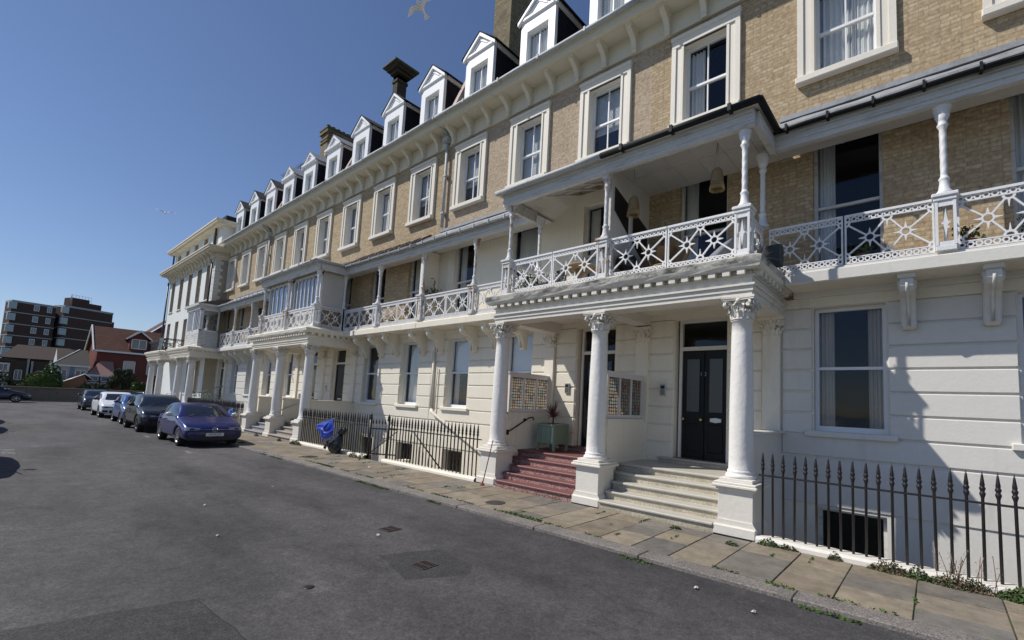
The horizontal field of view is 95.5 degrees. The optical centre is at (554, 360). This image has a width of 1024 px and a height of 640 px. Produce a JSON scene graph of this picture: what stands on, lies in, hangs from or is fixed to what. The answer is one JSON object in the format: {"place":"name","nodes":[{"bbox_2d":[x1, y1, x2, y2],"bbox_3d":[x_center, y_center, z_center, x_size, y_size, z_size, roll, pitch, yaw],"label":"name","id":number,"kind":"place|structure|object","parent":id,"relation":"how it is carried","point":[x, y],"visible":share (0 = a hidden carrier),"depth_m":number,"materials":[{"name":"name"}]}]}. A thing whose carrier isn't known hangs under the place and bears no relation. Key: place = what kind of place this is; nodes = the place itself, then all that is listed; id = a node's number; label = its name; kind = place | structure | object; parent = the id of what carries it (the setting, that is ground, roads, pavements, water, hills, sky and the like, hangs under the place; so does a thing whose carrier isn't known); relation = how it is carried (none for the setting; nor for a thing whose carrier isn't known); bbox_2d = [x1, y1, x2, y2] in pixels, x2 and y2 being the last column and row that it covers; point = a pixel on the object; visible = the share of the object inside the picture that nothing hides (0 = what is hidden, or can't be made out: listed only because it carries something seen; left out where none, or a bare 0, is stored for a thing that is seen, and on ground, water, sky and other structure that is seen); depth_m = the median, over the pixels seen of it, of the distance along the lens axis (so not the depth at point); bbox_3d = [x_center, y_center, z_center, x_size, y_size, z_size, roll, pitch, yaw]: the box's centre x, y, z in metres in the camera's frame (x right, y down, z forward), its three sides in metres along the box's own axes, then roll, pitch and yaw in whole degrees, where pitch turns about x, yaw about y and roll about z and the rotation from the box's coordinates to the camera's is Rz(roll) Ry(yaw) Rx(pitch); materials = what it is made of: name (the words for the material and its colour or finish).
{"place":"outdoors","nodes":[
{"label":"outdoors","id":0,"kind":"place"},
{"bbox_2d":[0,0,589,334],"label":"sky","id":1,"kind":"structure","parent":0,"point":[114,113],"materials":[{"name":"blue"}]},
{"bbox_2d":[380,431,440,468],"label":"basement steps","id":2,"kind":"structure","parent":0,"point":[418,453],"depth_m":14.64,"materials":[{"name":"beige paint"}]},
{"bbox_2d":[408,0,429,19],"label":"seagull","id":3,"kind":"object","parent":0,"point":[420,6],"visible":1,"depth_m":9.66,"materials":[{"name":"white"}]},
{"bbox_2d":[0,401,924,639],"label":"road","id":4,"kind":"structure","parent":0,"point":[105,514],"depth_m":5.47,"materials":[{"name":"grey asphalt"}]},
{"bbox_2d":[0,386,31,401],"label":"passing car","id":5,"kind":"object","parent":4,"relation":"on","point":[6,393],"visible":1,"depth_m":38.90,"materials":[{"name":"blue paint"}]},
{"bbox_2d":[77,390,107,409],"bbox_3d":[-33.416,2.830,33.671,3.567,1.448,1.993,-2,-7,39],"label":"parked car","id":6,"kind":"object","parent":4,"relation":"on","point":[85,398],"visible":0.49,"depth_m":32.73,"materials":[{"name":"blue paint"}]},
{"bbox_2d":[91,392,130,417],"bbox_3d":[-26.481,2.605,27.909,4.492,1.468,2.168,-2,-7,39],"label":"parked car","id":7,"kind":"object","parent":4,"relation":"on","point":[101,404],"visible":0.52,"depth_m":26.82,"materials":[{"name":"white paint"}]},
{"bbox_2d":[111,394,134,423],"bbox_3d":[-21.773,2.482,24.125,3.567,1.448,1.993,-2,-7,39],"label":"parked car","id":8,"kind":"object","parent":4,"relation":"on","point":[119,404],"visible":0.41,"depth_m":23.40,"materials":[{"name":"blue paint"}]},
{"bbox_2d":[0,599,246,639],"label":"road patch","id":9,"kind":"object","parent":4,"relation":"on","point":[194,619],"visible":1,"depth_m":3.75,"materials":[{"name":"grey asphalt"}]},
{"bbox_2d":[123,392,180,431],"bbox_3d":[-17.947,2.263,20.893,4.346,1.637,2.187,-2,-7,39],"label":"parked car","id":10,"kind":"object","parent":4,"relation":"on","point":[142,411],"visible":0.49,"depth_m":20.01,"materials":[{"name":"black paint"}]},
{"bbox_2d":[157,402,241,445],"bbox_3d":[-12.984,2.236,16.855,4.170,1.402,2.129,-2,-7,39],"label":"parked car","id":11,"kind":"object","parent":4,"relation":"on","point":[181,423],"visible":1,"depth_m":15.96,"materials":[{"name":"blue paint"}]},
{"bbox_2d":[379,549,472,579],"bbox_3d":[-1.503,2.417,5.537,0.863,0.001,1.104,7,-7,-37],"label":"road patch","id":12,"kind":"object","parent":4,"relation":"on","point":[448,565],"visible":1,"depth_m":5.51,"materials":[{"name":"grey asphalt"}]},
{"bbox_2d":[409,560,438,569],"bbox_3d":[-1.542,2.402,5.453,0.240,0.008,0.240,-1,-6,34],"label":"drain grate","id":13,"kind":"object","parent":12,"relation":"on","point":[424,563],"visible":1,"depth_m":5.44,"materials":[{"name":"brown metal"}]},
{"bbox_2d":[225,441,985,639],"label":"kerb","id":14,"kind":"structure","parent":4,"relation":"on","point":[891,622],"depth_m":5.67,"materials":[{"name":"stone"}]},
{"bbox_2d":[241,442,1017,639],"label":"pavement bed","id":15,"kind":"object","parent":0,"point":[915,594],"visible":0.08,"depth_m":5.09,"materials":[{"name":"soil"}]},
{"bbox_2d":[166,299,233,401],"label":"portico","id":16,"kind":"structure","parent":15,"relation":"on","point":[199,343],"depth_m":29.48,"materials":[{"name":"paint"}]},
{"bbox_2d":[187,397,243,425],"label":"area railings","id":17,"kind":"object","parent":15,"relation":"on","point":[226,404],"visible":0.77,"depth_m":23.10,"materials":[{"name":"black metal"}]},
{"bbox_2d":[240,258,359,449],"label":"portico","id":18,"kind":"structure","parent":15,"relation":"on","point":[291,329],"depth_m":19.39,"materials":[{"name":"paint"}]},
{"bbox_2d":[297,409,481,482],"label":"area railings","id":19,"kind":"object","parent":15,"relation":"on","point":[441,471],"visible":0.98,"depth_m":13.28,"materials":[{"name":"black metal"}]},
{"bbox_2d":[316,418,335,439],"bbox_3d":[-7.948,2.334,15.964,1.391,0.820,0.312,-2,-7,39],"label":"blue bag","id":20,"kind":"object","parent":19,"relation":"hanging from","point":[325,429],"visible":0.99,"depth_m":15.74,"materials":[{"name":"blue plastic"}]},
{"bbox_2d":[476,94,792,541],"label":"portico","id":21,"kind":"structure","parent":15,"relation":"on","point":[611,466],"depth_m":9.20,"materials":[{"name":"paint"}]},
{"bbox_2d":[533,270,566,287],"bbox_3d":[-0.155,-1.905,11.524,0.768,0.744,0.456,-2,-7,39],"label":"mosaic seat","id":22,"kind":"object","parent":21,"relation":"on","point":[561,278],"visible":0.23,"depth_m":11.50,"materials":[{"name":"tile"}]},
{"bbox_2d":[536,400,568,451],"bbox_3d":[-0.069,1.583,11.696,0.839,1.311,0.939,-2,-7,39],"label":"planter","id":23,"kind":"object","parent":21,"relation":"on","point":[552,434],"visible":1,"depth_m":11.49,"materials":[{"name":"green paint"}]},
{"bbox_2d":[565,262,595,281],"bbox_3d":[0.578,-1.893,10.903,0.768,0.672,0.760,-2,-7,39],"label":"round table","id":24,"kind":"object","parent":21,"relation":"on","point":[575,268],"visible":0.65,"depth_m":10.83,"materials":[{"name":"wood"}]},
{"bbox_2d":[615,253,637,274],"bbox_3d":[1.518,-1.948,9.823,0.485,0.676,0.445,-2,-7,39],"label":"barbecue","id":25,"kind":"object","parent":21,"relation":"on","point":[622,266],"visible":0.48,"depth_m":9.69,"materials":[{"name":"black metal"}]},
{"bbox_2d":[627,170,639,218],"bbox_3d":[1.702,-3.617,9.970,0.277,1.057,0.276,-2,-7,39],"label":"wicker lantern","id":26,"kind":"object","parent":21,"relation":"hanging from","point":[633,207],"visible":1,"depth_m":9.87,"materials":[{"name":"wicker"}]},
{"bbox_2d":[635,245,675,271],"bbox_3d":[2.231,-2.014,10.294,0.820,0.960,1.117,5,-6,-22],"label":"wicker chair","id":27,"kind":"object","parent":21,"relation":"on","point":[660,254],"visible":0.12,"depth_m":9.88,"materials":[{"name":"brown wicker"}]},
{"bbox_2d":[640,241,694,268],"bbox_3d":[2.367,-2.060,9.729,1.117,0.960,0.820,0,-6,22],"label":"wicker chair","id":28,"kind":"object","parent":21,"relation":"on","point":[682,256],"visible":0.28,"depth_m":9.92,"materials":[{"name":"brown wicker"}]},
{"bbox_2d":[709,143,724,193],"bbox_3d":[3.096,-3.706,8.833,0.278,0.961,0.276,-2,-7,39],"label":"wicker lantern","id":29,"kind":"object","parent":21,"relation":"hanging from","point":[717,185],"visible":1,"depth_m":8.75,"materials":[{"name":"wicker"}]},
{"bbox_2d":[707,236,733,260],"bbox_3d":[3.228,-2.088,8.980,0.819,0.894,0.338,-2,-7,39],"label":"folded parasol","id":30,"kind":"object","parent":21,"relation":"on","point":[721,249],"visible":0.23,"depth_m":8.87,"materials":[{"name":"grey fabric"}]},
{"bbox_2d":[754,239,777,264],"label":"silver grass","id":31,"kind":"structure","parent":21,"relation":"on","point":[760,249],"depth_m":7.92,"materials":[{"name":"green plant"}]},
{"bbox_2d":[765,244,783,267],"bbox_3d":[3.858,-1.860,8.134,0.228,0.396,0.312,-2,-7,39],"label":"covered box","id":32,"kind":"object","parent":21,"relation":"on","point":[777,250],"visible":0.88,"depth_m":8.02,"materials":[{"name":"fabric"}]},
{"bbox_2d":[755,452,1023,593],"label":"area railings","id":33,"kind":"object","parent":15,"relation":"on","point":[853,557],"visible":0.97,"depth_m":6.04,"materials":[{"name":"metal"}]},
{"bbox_2d":[237,432,1023,639],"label":"pavement","id":34,"kind":"structure","parent":0,"point":[975,615],"depth_m":6.23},
{"bbox_2d":[323,427,346,453],"bbox_3d":[-7.117,2.592,15.011,0.845,0.931,0.440,-2,-7,39],"label":"bin bag","id":35,"kind":"object","parent":34,"relation":"on","point":[334,444],"visible":0.98,"depth_m":14.91,"materials":[{"name":"black plastic"}]},
{"bbox_2d":[259,452,994,638],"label":"moss","id":36,"kind":"object","parent":34,"relation":"on","point":[766,581],"visible":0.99,"depth_m":6.90,"materials":[{"name":"green plant"}]},
{"bbox_2d":[757,538,778,547],"bbox_3d":[3.115,2.647,6.773,0.317,0.141,0.139,-2,-7,39],"label":"weed clump","id":37,"kind":"object","parent":34,"relation":"on","point":[769,543],"visible":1,"depth_m":6.74,"materials":[{"name":"green plant"}]},
{"bbox_2d":[867,560,913,577],"bbox_3d":[4.222,2.604,5.848,0.495,0.165,0.172,-2,-7,39],"label":"weed clump","id":38,"kind":"object","parent":34,"relation":"on","point":[884,566],"visible":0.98,"depth_m":5.83,"materials":[{"name":"green plant"}]},
{"bbox_2d":[906,565,930,581],"bbox_3d":[4.431,2.580,5.649,0.255,0.184,0.166,-2,-7,39],"label":"weed clump","id":39,"kind":"object","parent":34,"relation":"on","point":[919,575],"visible":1,"depth_m":5.63,"materials":[{"name":"green plant"}]},
{"bbox_2d":[923,547,1002,596],"bbox_3d":[4.727,2.433,5.396,0.712,0.462,0.216,-2,-7,39],"label":"weed clump","id":40,"kind":"object","parent":34,"relation":"on","point":[951,583],"visible":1,"depth_m":5.37,"materials":[{"name":"green plant"}]},
{"bbox_2d":[995,586,1023,604],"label":"weed clump","id":41,"kind":"object","parent":34,"relation":"on","point":[1015,595],"visible":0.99,"depth_m":5.07,"materials":[{"name":"green plant"}]},
{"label":"basement yard","id":42,"kind":"structure","parent":0,"visible":0},
{"bbox_2d":[213,179,283,433],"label":"terraced house","id":43,"kind":"structure","parent":42,"relation":"on","point":[248,244],"depth_m":29.06,"materials":[{"name":"white paint"}]},
{"bbox_2d":[217,359,223,399],"bbox_3d":[-22.166,1.364,30.903,1.152,3.048,0.108,-2,-7,39],"label":"front door","id":44,"kind":"structure","parent":43,"relation":"in","point":[222,369],"depth_m":31.12,"materials":[{"name":"paint"}]},
{"bbox_2d":[224,256,237,292],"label":"window","id":45,"kind":"structure","parent":43,"relation":"in","point":[232,265],"depth_m":31.71,"materials":[{"name":"paint"}]},
{"bbox_2d":[237,249,252,287],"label":"window","id":46,"kind":"structure","parent":43,"relation":"in","point":[246,255],"depth_m":29.98,"materials":[{"name":"paint"}]},
{"bbox_2d":[252,240,268,282],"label":"window","id":47,"kind":"structure","parent":43,"relation":"in","point":[261,259],"depth_m":28.28,"materials":[{"name":"paint"}]},
{"bbox_2d":[245,134,352,405],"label":"terraced house","id":48,"kind":"structure","parent":42,"relation":"on","point":[301,221],"depth_m":24.49,"materials":[{"name":"white paint"}]},
{"bbox_2d":[259,358,271,396],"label":"window","id":49,"kind":"structure","parent":48,"relation":"in","point":[269,368],"depth_m":26.05,"materials":[{"name":"beige paint"}]},
{"bbox_2d":[269,231,287,274],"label":"window","id":50,"kind":"structure","parent":48,"relation":"in","point":[281,239],"depth_m":26.55,"materials":[{"name":"paint"}]},
{"bbox_2d":[284,355,293,396],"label":"window","id":51,"kind":"structure","parent":48,"relation":"in","point":[288,366],"depth_m":24.32,"materials":[{"name":"beige paint"}]},
{"bbox_2d":[290,220,308,266],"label":"window","id":52,"kind":"structure","parent":48,"relation":"in","point":[302,228],"depth_m":24.80,"materials":[{"name":"paint"}]},
{"bbox_2d":[311,208,333,258],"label":"window","id":53,"kind":"structure","parent":48,"relation":"in","point":[327,216],"depth_m":23.07,"materials":[{"name":"paint"}]},
{"bbox_2d":[319,124,353,157],"bbox_3d":[-14.238,-12.474,30.608,1.200,5.556,2.520,-2,-7,39],"label":"chimney stack","id":54,"kind":"object","parent":48,"relation":"on","point":[328,131],"visible":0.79,"depth_m":29.91,"materials":[{"name":"brick"}]},
{"bbox_2d":[322,64,463,464],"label":"terraced house","id":55,"kind":"structure","parent":42,"relation":"on","point":[386,183],"depth_m":18.28,"materials":[{"name":"yellow brick"}]},
{"bbox_2d":[332,349,345,400],"bbox_3d":[-9.474,0.984,20.498,1.152,3.048,0.108,-2,-7,39],"label":"front door","id":56,"kind":"structure","parent":55,"relation":"in","point":[340,366],"depth_m":20.63,"materials":[{"name":"paint"}]},
{"bbox_2d":[340,279,350,330],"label":"window","id":57,"kind":"structure","parent":55,"relation":"in","point":[349,281],"depth_m":21.13,"materials":[{"name":"glass"}]},
{"bbox_2d":[337,194,362,251],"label":"window","id":58,"kind":"structure","parent":55,"relation":"in","point":[354,203],"depth_m":21.30,"materials":[{"name":"paint"}]},
{"bbox_2d":[357,346,377,404],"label":"window","id":59,"kind":"structure","parent":55,"relation":"in","point":[367,402],"depth_m":19.08,"materials":[{"name":"beige paint"}]},
{"bbox_2d":[371,271,383,323],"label":"window","id":60,"kind":"structure","parent":55,"relation":"in","point":[375,278],"depth_m":19.42,"materials":[{"name":"paint"}]},
{"bbox_2d":[368,177,396,240],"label":"window","id":61,"kind":"structure","parent":55,"relation":"in","point":[389,186],"depth_m":19.56,"materials":[{"name":"paint"}]},
{"bbox_2d":[382,57,418,98],"bbox_3d":[-8.368,-12.805,24.527,1.320,5.628,1.428,-2,-7,39],"label":"chimney stack","id":62,"kind":"object","parent":55,"relation":"on","point":[400,72],"visible":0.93,"depth_m":24.49,"materials":[{"name":"brick"}]},
{"bbox_2d":[394,343,418,407],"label":"window","id":63,"kind":"structure","parent":55,"relation":"in","point":[413,373],"depth_m":17.36,"materials":[{"name":"beige paint"}]},
{"bbox_2d":[408,259,420,321],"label":"window","id":64,"kind":"structure","parent":55,"relation":"in","point":[418,270],"depth_m":17.70,"materials":[{"name":"paint"}]},
{"bbox_2d":[405,157,437,227],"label":"window","id":65,"kind":"structure","parent":55,"relation":"in","point":[426,168],"depth_m":17.79,"materials":[{"name":"paint"}]},
{"bbox_2d":[415,0,652,489],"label":"terraced house","id":66,"kind":"structure","parent":42,"relation":"on","point":[568,86],"depth_m":14.19,"materials":[{"name":"paint"}]},
{"bbox_2d":[439,339,469,411],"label":"window","id":67,"kind":"structure","parent":66,"relation":"in","point":[462,345],"depth_m":15.60,"materials":[{"name":"white glass"}]},
{"bbox_2d":[454,246,471,313],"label":"window","id":68,"kind":"structure","parent":66,"relation":"in","point":[463,282],"depth_m":15.96,"materials":[{"name":"paint"}]},
{"bbox_2d":[449,132,488,211],"bbox_3d":[-2.856,-6.406,15.891,1.656,2.364,0.451,-2,-7,39],"label":"window","id":69,"kind":"structure","parent":66,"relation":"in","point":[479,143],"depth_m":16.05,"materials":[{"name":"paint"}]},
{"bbox_2d":[493,0,529,56],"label":"chimney stack","id":70,"kind":"object","parent":66,"relation":"on","point":[507,30],"visible":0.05,"depth_m":19.21,"materials":[{"name":"brick"}]},
{"bbox_2d":[509,333,532,372],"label":"window","id":71,"kind":"structure","parent":66,"relation":"in","point":[522,359],"depth_m":13.82,"materials":[{"name":"grey glass"}]},
{"bbox_2d":[513,228,537,291],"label":"window","id":72,"kind":"structure","parent":66,"relation":"in","point":[529,239],"depth_m":14.23,"materials":[{"name":"glass"}]},
{"bbox_2d":[505,100,551,187],"bbox_3d":[-0.740,-6.470,14.157,1.656,2.364,0.451,-2,-7,39],"label":"window","id":73,"kind":"structure","parent":66,"relation":"in","point":[540,114],"depth_m":14.33,"materials":[{"name":"paint"}]},
{"bbox_2d":[584,203,604,279],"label":"window","id":74,"kind":"structure","parent":66,"relation":"in","point":[596,216],"depth_m":12.53,"materials":[{"name":"paint"}]},
{"bbox_2d":[578,327,615,445],"bbox_3d":[1.139,0.667,11.797,1.152,3.048,0.108,-2,-7,39],"label":"front door","id":75,"kind":"structure","parent":66,"relation":"in","point":[586,356],"depth_m":12.02,"materials":[{"name":"paint"}]},
{"bbox_2d":[575,60,632,161],"bbox_3d":[1.375,-6.533,12.422,1.656,2.364,0.451,-2,-7,39],"label":"window","id":76,"kind":"structure","parent":66,"relation":"in","point":[621,75],"depth_m":12.57,"materials":[{"name":"paint"}]},
{"bbox_2d":[640,0,1023,585],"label":"terraced house","id":77,"kind":"structure","parent":42,"relation":"on","point":[899,140],"depth_m":8.17,"materials":[{"name":"white paint"}]},
{"bbox_2d":[677,318,726,461],"bbox_3d":[3.240,0.601,10.045,1.152,3.048,0.154,-2,-7,39],"label":"front door","id":78,"kind":"structure","parent":77,"relation":"in","point":[703,369],"depth_m":10.05,"materials":[{"name":"paint"}]},
{"bbox_2d":[681,175,727,263],"bbox_3d":[3.421,-2.862,10.467,1.104,2.760,0.221,-2,-7,39],"label":"window","id":79,"kind":"structure","parent":77,"relation":"in","point":[692,213],"depth_m":10.78,"materials":[{"name":"paint"}]},
{"bbox_2d":[668,5,741,127],"bbox_3d":[3.508,-6.593,10.710,1.656,2.364,0.509,-2,-7,39],"label":"window","id":80,"kind":"structure","parent":77,"relation":"in","point":[688,83],"depth_m":10.88,"materials":[{"name":"paint"}]},
{"bbox_2d":[795,0,898,87],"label":"window","id":81,"kind":"structure","parent":77,"relation":"in","point":[834,37],"depth_m":9.09,"materials":[{"name":"paint"}]},
{"bbox_2d":[814,132,883,266],"bbox_3d":[5.536,-2.925,8.733,1.104,2.760,0.221,-2,-7,39],"label":"window","id":82,"kind":"structure","parent":77,"relation":"in","point":[825,206],"depth_m":9.00,"materials":[{"name":"paint"}]},
{"bbox_2d":[804,304,898,441],"bbox_3d":[5.329,0.198,8.367,1.392,2.388,0.479,-2,-7,39],"label":"window","id":83,"kind":"structure","parent":77,"relation":"in","point":[824,323],"depth_m":8.38,"materials":[{"name":"paint"}]},
{"bbox_2d":[819,507,887,558],"bbox_3d":[5.212,3.541,8.103,1.032,1.800,0.090,-2,-7,39],"label":"window","id":84,"kind":"structure","parent":77,"relation":"in","point":[820,509],"depth_m":8.18,"materials":[{"name":"paint"}]},
{"bbox_2d":[847,242,878,261],"bbox_3d":[5.260,-1.819,7.885,0.441,0.399,0.465,-2,-7,39],"label":"potted plant","id":85,"kind":"object","parent":77,"relation":"on","point":[865,248],"visible":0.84,"depth_m":7.81,"materials":[{"name":"green plant"}]},
{"bbox_2d":[951,224,987,246],"bbox_3d":[6.219,-1.854,7.006,0.462,0.395,0.413,4,-5,-11],"label":"potted plant","id":86,"kind":"object","parent":77,"relation":"on","point":[973,235],"visible":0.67,"depth_m":6.97,"materials":[{"name":"green plant"}]},
{"bbox_2d":[981,0,1023,21],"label":"window","id":87,"kind":"structure","parent":77,"relation":"in","point":[991,9],"depth_m":7.38,"materials":[{"name":"paint"}]},
{"bbox_2d":[1009,93,1023,239],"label":"window","id":88,"kind":"structure","parent":77,"relation":"in","point":[1016,103],"depth_m":7.33,"materials":[{"name":"paint"}]},
{"bbox_2d":[1011,293,1023,451],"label":"window","id":89,"kind":"structure","parent":77,"relation":"in","point":[1015,447],"depth_m":7.01,"materials":[{"name":"paint"}]},
{"label":"ground","id":90,"kind":"structure","parent":0,"visible":0},
{"bbox_2d":[0,358,16,385],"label":"bay building","id":91,"kind":"structure","parent":90,"relation":"on","point":[6,364],"depth_m":61.59,"materials":[{"name":"brown paint"}]},
{"bbox_2d":[0,370,17,385],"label":"hedge","id":92,"kind":"object","parent":90,"relation":"on","point":[9,381],"visible":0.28,"depth_m":45.17,"materials":[{"name":"green plant"}]},
{"bbox_2d":[0,300,56,357],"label":"flats","id":93,"kind":"structure","parent":90,"relation":"on","point":[27,323],"depth_m":127.25,"materials":[{"name":"brick"}]},
{"bbox_2d":[0,344,73,385],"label":"old house","id":94,"kind":"structure","parent":90,"relation":"on","point":[30,358],"depth_m":73.13,"materials":[{"name":"white paint"}]},
{"bbox_2d":[18,371,58,387],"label":"hedge","id":95,"kind":"object","parent":90,"relation":"on","point":[38,379],"visible":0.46,"depth_m":45.56,"materials":[{"name":"green plant"}]},
{"bbox_2d":[42,362,62,387],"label":"hedge","id":96,"kind":"object","parent":90,"relation":"on","point":[47,369],"visible":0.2,"depth_m":48.91,"materials":[{"name":"green plant"}]},
{"bbox_2d":[48,349,90,379],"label":"house","id":97,"kind":"structure","parent":90,"relation":"on","point":[77,362],"depth_m":54.15,"materials":[{"name":"white paint"}]},
{"bbox_2d":[0,385,153,401],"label":"garden wall","id":98,"kind":"structure","parent":90,"relation":"on","point":[53,394],"depth_m":43.88,"materials":[{"name":"concrete"}]},
{"bbox_2d":[61,374,93,387],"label":"brick garage","id":99,"kind":"structure","parent":90,"relation":"on","point":[74,381],"depth_m":50.63,"materials":[{"name":"brick"}]},
{"bbox_2d":[51,294,113,351],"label":"flats","id":100,"kind":"structure","parent":90,"relation":"on","point":[75,319],"depth_m":135.97,"materials":[{"name":"brick"}]},
{"bbox_2d":[76,381,110,389],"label":"hedge","id":101,"kind":"object","parent":90,"relation":"on","point":[84,385],"visible":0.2,"depth_m":48.50,"materials":[{"name":"green plant"}]},
{"bbox_2d":[105,368,137,389],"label":"bushy tree","id":102,"kind":"object","parent":90,"relation":"on","point":[124,382],"visible":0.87,"depth_m":51.90,"materials":[{"name":"green plant"}]},
{"bbox_2d":[84,324,163,390],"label":"red house","id":103,"kind":"structure","parent":90,"relation":"on","point":[110,350],"depth_m":59.09,"materials":[{"name":"brick"}]},
{"bbox_2d":[130,382,154,391],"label":"hedge","id":104,"kind":"object","parent":90,"relation":"on","point":[137,386],"visible":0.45,"depth_m":50.84,"materials":[{"name":"green plant"}]},
{"bbox_2d":[146,320,165,333],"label":"gabled house","id":105,"kind":"structure","parent":90,"relation":"on","point":[158,330],"depth_m":67.27,"materials":[{"name":"red brick"}]},
{"bbox_2d":[154,215,240,401],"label":"stucco building","id":106,"kind":"structure","parent":90,"relation":"on","point":[196,272],"depth_m":33.78,"materials":[{"name":"paint"}]},
{"bbox_2d":[144,338,184,393],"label":"portico","id":107,"kind":"structure","parent":106,"relation":"attached to","point":[161,357],"depth_m":34.00,"materials":[{"name":"paint"}]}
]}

